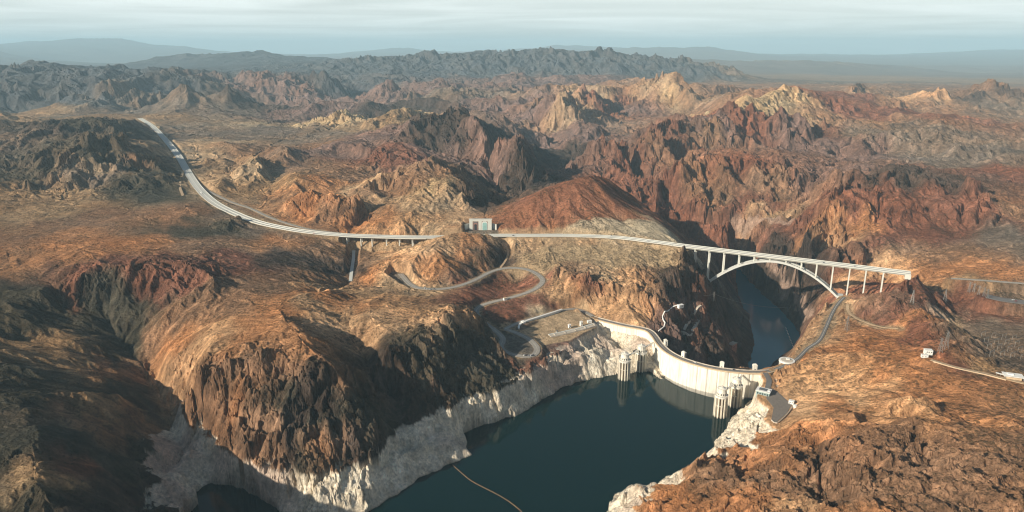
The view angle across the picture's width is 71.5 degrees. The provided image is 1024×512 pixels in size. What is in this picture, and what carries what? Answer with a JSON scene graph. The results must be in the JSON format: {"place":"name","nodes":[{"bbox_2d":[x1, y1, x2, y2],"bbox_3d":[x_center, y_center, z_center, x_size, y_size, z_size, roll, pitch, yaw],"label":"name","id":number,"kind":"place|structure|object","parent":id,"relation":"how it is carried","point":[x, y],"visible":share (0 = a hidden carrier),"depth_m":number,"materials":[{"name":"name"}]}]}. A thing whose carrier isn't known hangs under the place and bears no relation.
{"place":"outdoors","nodes":[
{"label":"outdoors","id":0,"kind":"place"},
{"bbox_2d":[179,171,183,195],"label":"dirt track","id":1,"kind":"structure","parent":0,"point":[180,189],"depth_m":2396.35,"materials":[{"name":"beige soil"}]},
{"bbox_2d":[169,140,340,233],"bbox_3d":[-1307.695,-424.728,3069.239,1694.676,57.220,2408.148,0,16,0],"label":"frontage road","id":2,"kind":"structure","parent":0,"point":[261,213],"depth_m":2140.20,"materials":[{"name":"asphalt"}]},
{"bbox_2d":[349,250,354,280],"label":"service ramp","id":3,"kind":"structure","parent":0,"point":[352,266],"depth_m":1782.77,"materials":[{"name":"concrete"}]},
{"bbox_2d":[191,371,751,511],"bbox_3d":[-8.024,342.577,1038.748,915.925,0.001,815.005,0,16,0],"label":"reservoir water","id":4,"kind":"structure","parent":0,"point":[594,445],"depth_m":1133.67,"materials":[{"name":"teal liquid"}]},
{"bbox_2d":[453,465,521,511],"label":"floating boom","id":5,"kind":"object","parent":4,"relation":"on","point":[485,488],"visible":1,"depth_m":1040.97,"materials":[{"name":"metal"}]},
{"bbox_2d":[618,351,630,381],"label":"intake tower","id":6,"kind":"structure","parent":4,"relation":"in","point":[624,364],"depth_m":1374.47,"materials":[{"name":"concrete"}]},
{"bbox_2d":[635,343,646,372],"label":"intake tower","id":7,"kind":"structure","parent":4,"relation":"in","point":[640,360],"depth_m":1411.47,"materials":[{"name":"concrete"}]},
{"bbox_2d":[713,385,728,418],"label":"intake tower","id":8,"kind":"structure","parent":4,"relation":"in","point":[720,406],"depth_m":1235.36,"materials":[{"name":"concrete"}]},
{"bbox_2d":[728,376,742,408],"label":"intake tower","id":9,"kind":"structure","parent":4,"relation":"in","point":[735,396],"depth_m":1271.18,"materials":[{"name":"concrete"}]},
{"bbox_2d":[398,267,544,357],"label":"old road","id":10,"kind":"structure","parent":0,"point":[531,341],"depth_m":1609.41,"materials":[{"name":"asphalt"}]},
{"bbox_2d":[500,242,508,267],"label":"dirt track","id":11,"kind":"structure","parent":0,"point":[505,260],"depth_m":1847.56,"materials":[{"name":"beige soil"}]},
{"bbox_2d":[0,38,1023,511],"bbox_3d":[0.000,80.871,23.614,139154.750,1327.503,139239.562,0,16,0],"label":"ground","id":12,"kind":"structure","parent":0,"point":[166,344],"depth_m":1779.27,"materials":[{"name":"brown stone"}]},
{"bbox_2d":[138,118,342,235],"bbox_3d":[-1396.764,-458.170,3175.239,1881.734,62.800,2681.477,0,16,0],"label":"highway","id":13,"kind":"structure","parent":12,"relation":"on","point":[199,188],"depth_m":2276.60,"materials":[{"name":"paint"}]},
{"bbox_2d":[339,233,426,246],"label":"viaduct","id":14,"kind":"object","parent":12,"relation":"on","point":[386,237],"visible":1,"depth_m":1896.60,"materials":[{"name":"concrete"}]},
{"bbox_2d":[464,219,496,229],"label":"roadside building","id":15,"kind":"structure","parent":12,"relation":"on","point":[479,225],"depth_m":1944.52,"materials":[{"name":"white concrete"}]},
{"bbox_2d":[518,309,562,328],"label":"spillway wall","id":16,"kind":"structure","parent":12,"relation":"on","point":[545,315],"depth_m":1547.03,"materials":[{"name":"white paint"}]},
{"bbox_2d":[426,234,675,245],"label":"highway","id":17,"kind":"structure","parent":12,"relation":"on","point":[585,235],"depth_m":1895.80,"materials":[{"name":"paint"}]},
{"bbox_2d":[548,323,597,336],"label":"spillway gates","id":18,"kind":"object","parent":12,"relation":"on","point":[585,327],"visible":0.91,"depth_m":1490.31,"materials":[{"name":"concrete"}]},
{"bbox_2d":[658,305,676,331],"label":"pipeline","id":19,"kind":"object","parent":12,"relation":"on","point":[663,319],"visible":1,"depth_m":1554.93,"materials":[{"name":"white paint"}]},
{"bbox_2d":[677,304,683,308],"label":"pipe house","id":20,"kind":"structure","parent":12,"relation":"on","point":[679,306],"depth_m":1601.41,"materials":[{"name":"white paint"}]},
{"bbox_2d":[587,316,774,398],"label":"dam","id":21,"kind":"structure","parent":12,"relation":"on","point":[682,371],"depth_m":1348.02,"materials":[{"name":"concrete"}]},
{"bbox_2d":[691,316,701,331],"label":"concrete chute","id":22,"kind":"object","parent":12,"relation":"on","point":[695,325],"visible":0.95,"depth_m":1622.52,"materials":[{"name":"grey concrete"}]},
{"bbox_2d":[693,305,701,314],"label":"concrete chute","id":23,"kind":"object","parent":12,"relation":"on","point":[697,308],"visible":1,"depth_m":1656.52,"materials":[{"name":"grey concrete"}]},
{"bbox_2d":[729,341,736,352],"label":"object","id":24,"kind":"structure","parent":12,"relation":"on","point":[733,345],"depth_m":1708.16,"materials":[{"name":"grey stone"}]},
{"bbox_2d":[755,386,771,396],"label":"visitor pavilion","id":25,"kind":"structure","parent":12,"relation":"on","point":[763,391],"depth_m":1217.05,"materials":[{"name":"white paint"}]},
{"bbox_2d":[771,405,792,423],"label":"terrace wall","id":26,"kind":"structure","parent":12,"relation":"on","point":[783,417],"depth_m":1136.04,"materials":[{"name":"concrete"}]},
{"bbox_2d":[779,357,794,363],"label":"round building","id":27,"kind":"structure","parent":12,"relation":"on","point":[785,360],"depth_m":1343.11,"materials":[{"name":"concrete"}]},
{"bbox_2d":[673,243,910,298],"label":"arch bridge","id":28,"kind":"structure","parent":12,"relation":"on","point":[779,259],"depth_m":1694.95,"materials":[{"name":"concrete"}]},
{"bbox_2d":[923,348,932,354],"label":"pump house","id":29,"kind":"structure","parent":12,"relation":"on","point":[928,351],"depth_m":1219.93,"materials":[{"name":"white paint"}]},
{"bbox_2d":[937,337,942,353],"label":"lattice pylon","id":30,"kind":"object","parent":12,"relation":"on","point":[940,346],"visible":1,"depth_m":1222.93,"materials":[{"name":"metal"}]},
{"bbox_2d":[943,332,949,348],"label":"lattice pylon","id":31,"kind":"object","parent":12,"relation":"on","point":[948,335],"visible":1,"depth_m":1241.47,"materials":[{"name":"metal"}]},
{"bbox_2d":[933,361,1005,379],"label":"terrace wall","id":32,"kind":"structure","parent":12,"relation":"on","point":[968,370],"depth_m":1159.53,"materials":[{"name":"beige concrete"}]},
{"bbox_2d":[1002,372,1023,380],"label":"canopy building","id":33,"kind":"structure","parent":12,"relation":"on","point":[1014,376],"depth_m":1136.76,"materials":[{"name":"white paint"}]},
{"bbox_2d":[0,0,1023,54],"label":"sky","id":34,"kind":"structure","parent":0,"point":[872,27],"materials":[{"name":"white"}]},
{"bbox_2d":[503,308,593,328],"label":"old road","id":35,"kind":"structure","parent":0,"point":[567,309],"depth_m":1577.25,"materials":[{"name":"asphalt"}]},
{"bbox_2d":[763,373,771,388],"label":"dam road","id":36,"kind":"structure","parent":0,"point":[768,380],"depth_m":1269.82,"materials":[{"name":"grey asphalt"}]},
{"bbox_2d":[736,269,799,369],"bbox_3d":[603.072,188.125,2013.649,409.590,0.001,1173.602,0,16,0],"label":"river water","id":37,"kind":"structure","parent":0,"point":[769,321],"depth_m":1984.23,"materials":[{"name":"teal liquid"}]},
{"bbox_2d":[766,387,791,421],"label":"terrace pavement","id":38,"kind":"structure","parent":0,"point":[780,404],"depth_m":1182.73,"materials":[{"name":"grey asphalt"}]},
{"bbox_2d":[773,297,845,369],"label":"canyon road","id":39,"kind":"structure","parent":0,"point":[806,349],"depth_m":1442.43,"materials":[{"name":"grey asphalt"}]},
{"bbox_2d":[846,304,898,328],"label":"dirt track","id":40,"kind":"structure","parent":0,"point":[848,310],"depth_m":1480.05,"materials":[{"name":"beige soil"}]},
{"bbox_2d":[930,359,1023,383],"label":"terrace road","id":41,"kind":"structure","parent":0,"point":[1016,381],"depth_m":1155.73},
{"bbox_2d":[951,278,1023,283],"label":"desert road","id":42,"kind":"structure","parent":0,"point":[988,280],"depth_m":1644.24,"materials":[{"name":"asphalt"}]},
{"bbox_2d":[986,295,1023,303],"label":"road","id":43,"kind":"structure","parent":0,"point":[1005,299],"depth_m":1555.39,"materials":[{"name":"grey asphalt"}]}
]}

